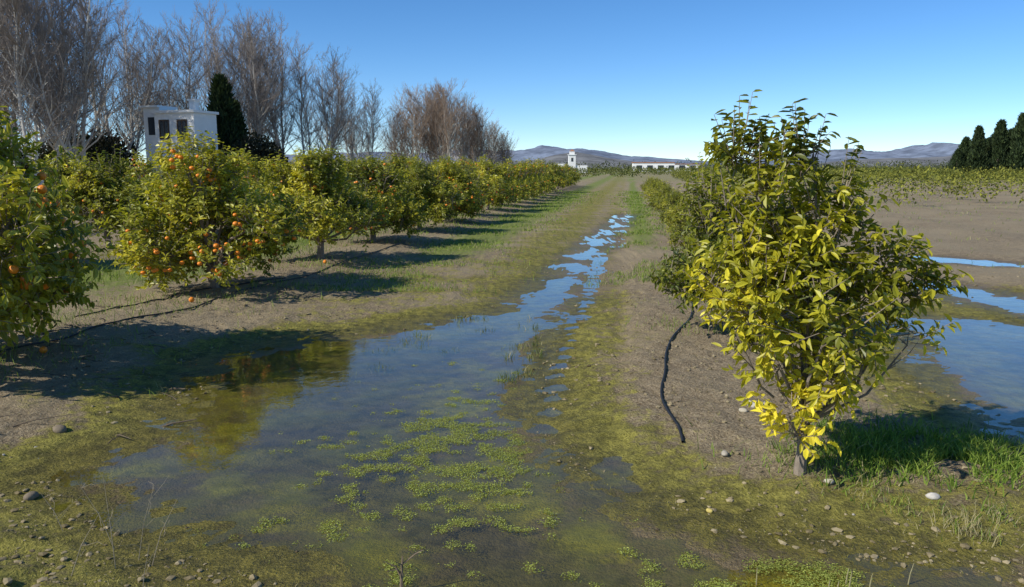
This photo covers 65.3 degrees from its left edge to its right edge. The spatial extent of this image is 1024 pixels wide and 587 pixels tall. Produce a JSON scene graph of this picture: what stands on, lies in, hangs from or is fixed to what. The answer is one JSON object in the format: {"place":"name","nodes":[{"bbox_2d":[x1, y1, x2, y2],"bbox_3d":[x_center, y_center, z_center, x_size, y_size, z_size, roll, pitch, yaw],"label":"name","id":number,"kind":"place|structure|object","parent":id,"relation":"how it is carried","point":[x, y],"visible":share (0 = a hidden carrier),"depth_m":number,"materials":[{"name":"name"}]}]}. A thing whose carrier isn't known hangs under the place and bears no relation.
{"place":"outdoors","nodes":[
{"label":"outdoors","id":0,"kind":"place"},
{"bbox_2d":[0,275,993,469],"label":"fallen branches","id":1,"kind":"object","parent":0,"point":[168,424],"visible":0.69,"depth_m":7.00,"materials":[{"name":"wood"}]},
{"bbox_2d":[0,187,1021,395],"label":"grass","id":2,"kind":"structure","parent":0,"point":[564,202],"depth_m":13.38,"materials":[{"name":"plant"}]},
{"bbox_2d":[0,169,1023,586],"bbox_3d":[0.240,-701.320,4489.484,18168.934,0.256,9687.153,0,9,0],"label":"ground","id":3,"kind":"structure","parent":0,"point":[290,383],"depth_m":5.55,"materials":[{"name":"soil"}]},
{"bbox_2d":[0,0,42,139],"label":"bare poplar tree","id":4,"kind":"object","parent":3,"relation":"on","point":[2,92],"visible":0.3,"depth_m":49.10,"materials":[{"name":"brown plant"}]},
{"bbox_2d":[23,491,38,500],"bbox_3d":[-2.602,1.097,4.320,0.063,0.049,0.087,3,9,20],"label":"stone","id":5,"kind":"object","parent":3,"relation":"on","point":[30,495],"visible":1,"depth_m":4.30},
{"bbox_2d":[1,1,63,116],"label":"bare poplar tree","id":6,"kind":"object","parent":3,"relation":"on","point":[11,54],"visible":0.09,"depth_m":51.51,"materials":[{"name":"brown plant"}]},
{"bbox_2d":[0,0,69,167],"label":"bare poplar tree","id":7,"kind":"object","parent":3,"relation":"on","point":[14,164],"visible":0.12,"depth_m":52.12,"materials":[{"name":"brown plant"}]},
{"bbox_2d":[18,139,51,188],"bbox_3d":[-35.254,-9.425,59.174,5.251,4.135,5.057,1,9,8],"label":"evergreen shrub","id":8,"kind":"object","parent":3,"relation":"on","point":[42,150],"visible":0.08,"depth_m":58.46,"materials":[{"name":"green plant"}]},
{"bbox_2d":[7,0,88,155],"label":"bare poplar tree","id":9,"kind":"object","parent":3,"relation":"on","point":[52,83],"visible":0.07,"depth_m":60.67,"materials":[{"name":"brown plant"}]},
{"bbox_2d":[0,105,116,355],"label":"orange tree","id":10,"kind":"object","parent":3,"relation":"on","point":[41,271],"visible":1,"depth_m":6.17,"materials":[{"name":"green plant"}]},
{"bbox_2d":[52,424,66,432],"bbox_3d":[-3.002,0.900,5.305,0.084,0.056,0.097,-4,10,-25],"label":"stone","id":11,"kind":"object","parent":3,"relation":"on","point":[61,428],"visible":1,"depth_m":5.28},
{"bbox_2d":[0,0,129,187],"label":"bare poplar tree","id":12,"kind":"object","parent":3,"relation":"on","point":[18,96],"visible":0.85,"depth_m":48.47,"materials":[{"name":"brown plant"}]},
{"bbox_2d":[0,0,130,177],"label":"bare poplar tree","id":13,"kind":"object","parent":3,"relation":"on","point":[43,119],"visible":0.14,"depth_m":53.17,"materials":[{"name":"brown plant"}]},
{"bbox_2d":[34,146,103,224],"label":"orange tree","id":14,"kind":"object","parent":3,"relation":"on","point":[61,171],"visible":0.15,"depth_m":22.45,"materials":[{"name":"green plant"}]},
{"bbox_2d":[0,0,142,164],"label":"bare poplar tree","id":15,"kind":"object","parent":3,"relation":"on","point":[83,123],"visible":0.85,"depth_m":49.89,"materials":[{"name":"brown plant"}]},
{"bbox_2d":[41,135,105,183],"bbox_3d":[-32.397,-9.631,59.191,5.619,4.595,5.834,-1,9,-9],"label":"evergreen shrub","id":16,"kind":"object","parent":3,"relation":"on","point":[45,152],"visible":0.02,"depth_m":57.72,"materials":[{"name":"green plant"}]},
{"bbox_2d":[43,126,134,186],"bbox_3d":[-30.911,-9.671,58.090,6.418,5.054,6.181,-1,9,-9],"label":"evergreen shrub","id":17,"kind":"object","parent":3,"relation":"on","point":[103,146],"visible":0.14,"depth_m":57.67,"materials":[{"name":"green plant"}]},
{"bbox_2d":[48,144,168,246],"bbox_3d":[-8.355,-1.989,16.501,2.337,2.164,2.534,-7,11,-37],"label":"orange tree","id":18,"kind":"object","parent":3,"relation":"on","point":[104,196],"visible":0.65,"depth_m":16.05,"materials":[{"name":"green plant"}]},
{"bbox_2d":[41,477,177,586],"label":"dry weed","id":19,"kind":"object","parent":3,"relation":"on","point":[112,526],"visible":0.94,"depth_m":3.58,"materials":[{"name":"plant"}]},
{"bbox_2d":[86,128,141,177],"bbox_3d":[-31.296,-10.139,61.090,6.418,5.054,6.181,4,10,23],"label":"evergreen shrub","id":20,"kind":"object","parent":3,"relation":"on","point":[129,154],"visible":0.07,"depth_m":60.87,"materials":[{"name":"green plant"}]},
{"bbox_2d":[43,0,188,164],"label":"bare poplar tree","id":21,"kind":"object","parent":3,"relation":"on","point":[145,98],"visible":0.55,"depth_m":59.48,"materials":[{"name":"brown plant"}]},
{"bbox_2d":[88,0,198,165],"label":"bare poplar tree","id":22,"kind":"object","parent":3,"relation":"on","point":[136,141],"visible":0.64,"depth_m":64.59,"materials":[{"name":"brown plant"}]},
{"bbox_2d":[121,149,165,188],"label":"orange tree","id":23,"kind":"object","parent":3,"relation":"on","point":[144,167],"visible":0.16,"depth_m":25.82,"materials":[{"name":"green plant"}]},
{"bbox_2d":[123,29,201,147],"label":"bare poplar tree","id":24,"kind":"object","parent":3,"relation":"on","point":[167,55],"visible":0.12,"depth_m":69.74,"materials":[{"name":"brown plant"}]},
{"bbox_2d":[139,99,218,179],"bbox_3d":[-24.150,-10.642,57.958,5.082,6.669,2.755,3,9,17],"label":"white farmhouse","id":25,"kind":"object","parent":3,"relation":"on","point":[160,121],"visible":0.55,"depth_m":56.79,"materials":[{"name":"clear paint"}]},
{"bbox_2d":[148,117,185,175],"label":"windows","id":26,"kind":"structure","parent":25,"relation":"in","point":[151,123],"depth_m":56.66,"materials":[{"name":"black glass"}]},
{"bbox_2d":[158,119,187,179],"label":"window frames","id":27,"kind":"structure","parent":25,"relation":"in","point":[177,120],"depth_m":56.45,"materials":[{"name":"wood"}]},
{"bbox_2d":[75,278,284,316],"bbox_3d":[-4.122,-0.001,10.414,0.210,0.084,3.359,4,10,24],"label":"drip hose","id":28,"kind":"object","parent":3,"relation":"on","point":[171,296],"visible":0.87,"depth_m":9.90,"materials":[{"name":"plastic"}]},
{"bbox_2d":[139,3,223,109],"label":"bare poplar tree","id":29,"kind":"object","parent":3,"relation":"on","point":[190,61],"visible":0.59,"depth_m":67.45,"materials":[{"name":"brown plant"}]},
{"bbox_2d":[126,140,249,229],"bbox_3d":[-7.889,-2.627,19.788,2.822,2.427,2.889,7,11,39],"label":"orange tree","id":30,"kind":"object","parent":3,"relation":"on","point":[138,173],"visible":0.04,"depth_m":19.59,"materials":[{"name":"green plant"}]},
{"bbox_2d":[89,126,314,291],"bbox_3d":[-4.041,-1.089,10.625,2.842,2.201,2.751,-6,11,-36],"label":"orange tree","id":31,"kind":"object","parent":3,"relation":"on","point":[252,220],"visible":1,"depth_m":10.24,"materials":[{"name":"green plant"}]},
{"bbox_2d":[0,242,404,351],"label":"drip hose","id":32,"kind":"object","parent":3,"relation":"on","point":[175,310],"visible":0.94,"depth_m":9.01,"materials":[{"name":"plastic"}]},
{"bbox_2d":[171,0,268,119],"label":"bare poplar tree","id":33,"kind":"object","parent":3,"relation":"on","point":[214,42],"visible":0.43,"depth_m":71.40,"materials":[{"name":"brown plant"}]},
{"bbox_2d":[205,72,246,179],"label":"cypress tree","id":34,"kind":"object","parent":3,"relation":"on","point":[220,95],"visible":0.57,"depth_m":63.84,"materials":[{"name":"green plant"}]},
{"bbox_2d":[194,19,281,144],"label":"bare poplar tree","id":35,"kind":"object","parent":3,"relation":"on","point":[217,61],"visible":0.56,"depth_m":69.82,"materials":[{"name":"brown plant"}]},
{"bbox_2d":[233,99,249,172],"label":"cypress tree","id":36,"kind":"object","parent":3,"relation":"on","point":[241,125],"visible":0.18,"depth_m":66.36,"materials":[{"name":"green plant"}]},
{"bbox_2d":[203,3,301,146],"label":"bare poplar tree","id":37,"kind":"object","parent":3,"relation":"on","point":[262,116],"visible":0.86,"depth_m":70.87,"materials":[{"name":"brown plant"}]},
{"bbox_2d":[216,9,295,149],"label":"bare poplar tree","id":38,"kind":"object","parent":3,"relation":"on","point":[275,62],"visible":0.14,"depth_m":81.23,"materials":[{"name":"brown plant"}]},
{"bbox_2d":[225,131,286,180],"bbox_3d":[-19.738,-10.055,61.224,5.900,4.824,6.126,-1,9,-4],"label":"evergreen shrub","id":39,"kind":"object","parent":3,"relation":"on","point":[260,148],"visible":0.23,"depth_m":60.15,"materials":[{"name":"green plant"}]},
{"bbox_2d":[229,147,286,205],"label":"orange tree","id":40,"kind":"object","parent":3,"relation":"on","point":[256,173],"visible":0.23,"depth_m":22.95,"materials":[{"name":"green plant"}]},
{"bbox_2d":[247,141,291,171],"bbox_3d":[-19.105,-10.059,63.224,5.057,4.135,5.251,-7,11,-36],"label":"evergreen shrub","id":41,"kind":"object","parent":3,"relation":"on","point":[282,151],"visible":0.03,"depth_m":62.54,"materials":[{"name":"green plant"}]},
{"bbox_2d":[221,7,327,156],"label":"bare poplar tree","id":42,"kind":"object","parent":3,"relation":"on","point":[274,134],"visible":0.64,"depth_m":73.68,"materials":[{"name":"brown plant"}]},
{"bbox_2d":[266,30,363,155],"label":"bare poplar tree","id":43,"kind":"object","parent":3,"relation":"on","point":[299,78],"visible":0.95,"depth_m":74.08,"materials":[{"name":"brown plant"}]},
{"bbox_2d":[258,141,392,259],"bbox_3d":[-3.394,-1.596,14.054,2.482,2.128,2.557,7,11,38],"label":"orange tree","id":44,"kind":"object","parent":3,"relation":"on","point":[323,190],"visible":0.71,"depth_m":13.72,"materials":[{"name":"green plant"}]},
{"bbox_2d":[296,42,365,162],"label":"bare poplar tree","id":45,"kind":"object","parent":3,"relation":"on","point":[339,141],"visible":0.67,"depth_m":79.41,"materials":[{"name":"brown plant"}]},
{"bbox_2d":[322,72,381,161],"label":"bare poplar tree","id":46,"kind":"object","parent":3,"relation":"on","point":[351,142],"visible":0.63,"depth_m":82.37,"materials":[{"name":"brown plant"}]},
{"bbox_2d":[337,79,396,162],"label":"bare poplar tree","id":47,"kind":"object","parent":3,"relation":"on","point":[372,129],"visible":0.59,"depth_m":84.14,"materials":[{"name":"brown plant"}]},
{"bbox_2d":[327,152,431,241],"bbox_3d":[-3.084,-2.078,17.558,2.625,2.028,2.635,8,12,40],"label":"orange tree","id":48,"kind":"object","parent":3,"relation":"on","point":[370,179],"visible":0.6,"depth_m":17.25,"materials":[{"name":"green plant"}]},
{"bbox_2d":[375,108,421,163],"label":"bare poplar tree","id":49,"kind":"object","parent":3,"relation":"on","point":[394,144],"visible":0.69,"depth_m":95.89,"materials":[{"name":"brown plant"}]},
{"bbox_2d":[383,151,417,183],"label":"orange tree","id":50,"kind":"object","parent":3,"relation":"on","point":[401,161],"visible":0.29,"depth_m":36.64,"materials":[{"name":"green plant"}]},
{"bbox_2d":[376,84,437,161],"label":"bare poplar tree","id":51,"kind":"object","parent":3,"relation":"on","point":[415,136],"visible":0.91,"depth_m":95.40,"materials":[{"name":"brown plant"}]},
{"bbox_2d":[409,153,434,180],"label":"orange tree","id":52,"kind":"object","parent":3,"relation":"on","point":[421,163],"visible":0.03,"depth_m":40.70,"materials":[{"name":"green plant"}]},
{"bbox_2d":[385,155,467,229],"bbox_3d":[-2.407,-2.585,20.871,2.501,2.045,2.307,-1,9,-7],"label":"orange tree","id":53,"kind":"object","parent":3,"relation":"on","point":[418,183],"visible":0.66,"depth_m":20.50,"materials":[{"name":"green plant"}]},
{"bbox_2d":[405,85,469,165],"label":"bare poplar tree","id":54,"kind":"object","parent":3,"relation":"on","point":[430,160],"visible":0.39,"depth_m":97.31,"materials":[{"name":"brown plant"}]},
{"bbox_2d":[402,77,474,162],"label":"bare poplar tree","id":55,"kind":"object","parent":3,"relation":"on","point":[444,138],"visible":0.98,"depth_m":95.52,"materials":[{"name":"brown plant"}]},
{"bbox_2d":[418,81,459,163],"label":"bare poplar tree","id":56,"kind":"object","parent":3,"relation":"on","point":[437,110],"visible":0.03,"depth_m":106.83,"materials":[{"name":"brown plant"}]},
{"bbox_2d":[428,155,490,221],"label":"orange tree","id":57,"kind":"object","parent":3,"relation":"on","point":[453,173],"visible":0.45,"depth_m":24.10,"materials":[{"name":"green plant"}]},
{"bbox_2d":[442,93,483,164],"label":"bare poplar tree","id":58,"kind":"object","parent":3,"relation":"on","point":[467,147],"visible":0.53,"depth_m":101.75,"materials":[{"name":"brown plant"}]},
{"bbox_2d":[454,154,471,176],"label":"orange tree","id":59,"kind":"object","parent":3,"relation":"on","point":[460,162],"visible":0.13,"depth_m":50.76,"materials":[{"name":"green plant"}]},
{"bbox_2d":[451,101,492,161],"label":"bare poplar tree","id":60,"kind":"object","parent":3,"relation":"on","point":[471,130],"visible":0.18,"depth_m":109.34,"materials":[{"name":"brown plant"}]},
{"bbox_2d":[456,108,498,165],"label":"bare poplar tree","id":61,"kind":"object","parent":3,"relation":"on","point":[481,146],"visible":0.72,"depth_m":103.70,"materials":[{"name":"brown plant"}]},
{"bbox_2d":[460,161,497,211],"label":"orange tree","id":62,"kind":"object","parent":3,"relation":"on","point":[482,187],"visible":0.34,"depth_m":27.43,"materials":[{"name":"green plant"}]},
{"bbox_2d":[479,121,512,168],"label":"bare poplar tree","id":63,"kind":"object","parent":3,"relation":"on","point":[492,139],"visible":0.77,"depth_m":107.77,"materials":[{"name":"brown plant"}]},
{"bbox_2d":[473,152,520,209],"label":"orange tree","id":64,"kind":"object","parent":3,"relation":"on","point":[498,178],"visible":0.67,"depth_m":30.85,"materials":[{"name":"green plant"}]},
{"bbox_2d":[496,131,516,167],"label":"bare poplar tree","id":65,"kind":"object","parent":3,"relation":"on","point":[506,149],"visible":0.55,"depth_m":111.93,"materials":[{"name":"brown plant"}]},
{"bbox_2d":[490,155,529,205],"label":"orange tree","id":66,"kind":"object","parent":3,"relation":"on","point":[505,166],"visible":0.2,"depth_m":34.23,"materials":[{"name":"green plant"}]},
{"bbox_2d":[0,251,1023,586],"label":"soil clods","id":67,"kind":"object","parent":3,"relation":"on","point":[258,583],"visible":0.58,"depth_m":4.11,"materials":[{"name":"soil"}]},
{"bbox_2d":[0,279,1023,586],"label":"ground sprouts","id":68,"kind":"object","parent":3,"relation":"on","point":[540,433],"visible":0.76,"depth_m":4.46,"materials":[{"name":"green plant"}]},
{"bbox_2d":[507,160,539,201],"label":"orange tree","id":69,"kind":"object","parent":3,"relation":"on","point":[521,173],"visible":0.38,"depth_m":37.70,"materials":[{"name":"green plant"}]},
{"bbox_2d":[516,158,545,198],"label":"orange tree","id":70,"kind":"object","parent":3,"relation":"on","point":[536,181],"visible":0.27,"depth_m":41.02,"materials":[{"name":"green plant"}]},
{"bbox_2d":[525,157,553,196],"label":"orange tree","id":71,"kind":"object","parent":3,"relation":"on","point":[541,182],"visible":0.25,"depth_m":44.46,"materials":[{"name":"green plant"}]},
{"bbox_2d":[532,159,557,193],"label":"orange tree","id":72,"kind":"object","parent":3,"relation":"on","point":[548,179],"visible":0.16,"depth_m":47.94,"materials":[{"name":"green plant"}]},
{"bbox_2d":[538,165,559,192],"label":"orange tree","id":73,"kind":"object","parent":3,"relation":"on","point":[549,173],"visible":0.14,"depth_m":51.31,"materials":[{"name":"green plant"}]},
{"bbox_2d":[543,160,571,190],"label":"orange tree","id":74,"kind":"object","parent":3,"relation":"on","point":[562,178],"visible":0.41,"depth_m":54.77,"materials":[{"name":"green plant"}]},
{"bbox_2d":[559,163,576,187],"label":"orange tree","id":75,"kind":"object","parent":3,"relation":"on","point":[573,176],"visible":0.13,"depth_m":65.10,"materials":[{"name":"green plant"}]},
{"bbox_2d":[563,162,579,185],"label":"orange tree","id":76,"kind":"object","parent":3,"relation":"on","point":[573,173],"visible":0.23,"depth_m":68.13,"materials":[{"name":"green plant"}]},
{"bbox_2d":[640,180,659,199],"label":"orange tree","id":77,"kind":"object","parent":3,"relation":"on","point":[653,186],"visible":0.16,"depth_m":38.17,"materials":[{"name":"green plant"}]},
{"bbox_2d":[644,181,673,197],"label":"orange tree","id":78,"kind":"object","parent":3,"relation":"on","point":[654,189],"visible":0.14,"depth_m":34.76,"materials":[{"name":"green plant"}]},
{"bbox_2d":[646,183,673,215],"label":"orange tree","id":79,"kind":"object","parent":3,"relation":"on","point":[652,203],"visible":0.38,"depth_m":28.34,"materials":[{"name":"green plant"}]},
{"bbox_2d":[632,162,698,171],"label":"white warehouse","id":80,"kind":"structure","parent":3,"relation":"on","point":[656,165],"depth_m":393.63,"materials":[{"name":"concrete"}]},
{"bbox_2d":[654,187,685,215],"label":"orange tree","id":81,"kind":"object","parent":3,"relation":"on","point":[663,203],"visible":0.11,"depth_m":24.74,"materials":[{"name":"green plant"}]},
{"bbox_2d":[658,192,685,223],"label":"orange tree","id":82,"kind":"object","parent":3,"relation":"on","point":[675,198],"visible":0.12,"depth_m":21.71,"materials":[{"name":"green plant"}]},
{"bbox_2d":[660,302,692,442],"bbox_3d":[1.986,0.248,9.290,0.224,0.071,8.768,2,9,13],"label":"drip hose","id":83,"kind":"object","parent":3,"relation":"on","point":[670,414],"visible":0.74,"depth_m":6.12,"materials":[{"name":"plastic"}]},
{"bbox_2d":[663,192,704,232],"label":"orange tree","id":84,"kind":"object","parent":3,"relation":"on","point":[673,220],"visible":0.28,"depth_m":18.03,"materials":[{"name":"green plant"}]},
{"bbox_2d":[665,208,715,251],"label":"orange tree","id":85,"kind":"object","parent":3,"relation":"on","point":[674,236],"visible":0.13,"depth_m":14.88,"materials":[{"name":"green plant"}]},
{"bbox_2d":[450,158,949,170],"bbox_3d":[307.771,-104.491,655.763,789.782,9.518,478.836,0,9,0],"label":"distant treeline","id":86,"kind":"object","parent":3,"relation":"on","point":[894,164],"visible":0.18,"depth_m":503.98,"materials":[{"name":"green plant"}]},
{"bbox_2d":[510,165,947,176],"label":"distant groves","id":87,"kind":"object","parent":3,"relation":"on","point":[616,170],"visible":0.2,"depth_m":181.40,"materials":[{"name":"green plant"}]},
{"bbox_2d":[643,152,831,326],"bbox_3d":[2.377,-0.475,8.184,1.799,1.934,2.087,6,11,32],"label":"orange tree","id":88,"kind":"object","parent":3,"relation":"on","point":[712,182],"visible":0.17,"depth_m":8.01,"materials":[{"name":"green plant"}]},
{"bbox_2d":[673,89,973,475],"bbox_3d":[1.631,-0.002,4.392,1.415,2.182,1.247,-6,11,-35],"label":"lemon tree","id":89,"kind":"object","parent":3,"relation":"on","point":[810,268],"visible":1,"depth_m":4.25,"materials":[{"name":"green plant"}]},
{"bbox_2d":[670,161,1023,204],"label":"distant orange orchard","id":90,"kind":"object","parent":3,"relation":"on","point":[926,175],"visible":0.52,"depth_m":50.26,"materials":[{"name":"green plant"}]},
{"bbox_2d":[926,492,940,499],"bbox_3d":[2.220,1.069,4.215,0.075,0.038,0.055,1,9,5],"label":"stone","id":91,"kind":"object","parent":3,"relation":"on","point":[932,496],"visible":0.99,"depth_m":4.20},
{"bbox_2d":[946,148,967,177],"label":"cypress tree","id":92,"kind":"object","parent":3,"relation":"on","point":[958,156],"visible":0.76,"depth_m":118.87,"materials":[{"name":"green plant"}]},
{"bbox_2d":[954,136,970,178],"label":"cypress tree","id":93,"kind":"object","parent":3,"relation":"on","point":[964,146],"visible":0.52,"depth_m":119.55,"materials":[{"name":"green plant"}]},
{"bbox_2d":[966,125,989,177],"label":"cypress tree","id":94,"kind":"object","parent":3,"relation":"on","point":[976,151],"visible":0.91,"depth_m":117.53,"materials":[{"name":"green plant"}]},
{"bbox_2d":[978,136,992,177],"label":"cypress tree","id":95,"kind":"object","parent":3,"relation":"on","point":[987,147],"visible":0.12,"depth_m":121.45,"materials":[{"name":"green plant"}]},
{"bbox_2d":[985,119,1011,178],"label":"cypress tree","id":96,"kind":"object","parent":3,"relation":"on","point":[999,144],"visible":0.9,"depth_m":117.35,"materials":[{"name":"green plant"}]},
{"bbox_2d":[1004,112,1023,173],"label":"cypress tree","id":97,"kind":"object","parent":3,"relation":"on","point":[1016,141],"visible":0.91,"depth_m":115.62,"materials":[{"name":"green plant"}]},
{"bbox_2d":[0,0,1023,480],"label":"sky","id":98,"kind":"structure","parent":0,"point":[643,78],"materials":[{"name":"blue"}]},
{"bbox_2d":[558,149,586,172],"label":"white tower","id":99,"kind":"structure","parent":0,"point":[571,158],"depth_m":296.11,"materials":[{"name":"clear paint"}]},
{"bbox_2d":[155,283,1023,585],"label":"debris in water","id":100,"kind":"object","parent":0,"point":[417,471],"visible":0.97,"depth_m":4.84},
{"bbox_2d":[288,152,951,168],"bbox_3d":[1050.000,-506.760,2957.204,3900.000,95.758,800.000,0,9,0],"label":"nearer hills","id":101,"kind":"structure","parent":0,"point":[580,157],"depth_m":2739.79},
{"bbox_2d":[285,142,959,165],"bbox_3d":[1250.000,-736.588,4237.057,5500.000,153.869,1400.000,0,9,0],"label":"distant hills","id":102,"kind":"structure","parent":0,"point":[934,149],"depth_m":3919.86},
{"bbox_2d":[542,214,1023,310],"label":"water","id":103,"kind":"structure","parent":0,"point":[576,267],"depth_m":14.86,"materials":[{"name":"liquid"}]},
{"bbox_2d":[384,550,422,586],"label":"dead stick","id":104,"kind":"object","parent":103,"relation":"in","point":[400,573],"visible":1,"depth_m":3.37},
{"bbox_2d":[195,361,899,586],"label":"aquatic weeds","id":105,"kind":"object","parent":103,"relation":"on","point":[826,574],"visible":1,"depth_m":4.45,"materials":[{"name":"green plant"}]},
{"bbox_2d":[756,564,913,586],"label":"reed stubs","id":106,"kind":"object","parent":103,"relation":"in","point":[850,579],"visible":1,"depth_m":3.42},
{"bbox_2d":[682,399,1023,547],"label":"grass patch","id":107,"kind":"object","parent":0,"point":[970,449],"visible":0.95,"depth_m":4.66,"materials":[{"name":"plant"}]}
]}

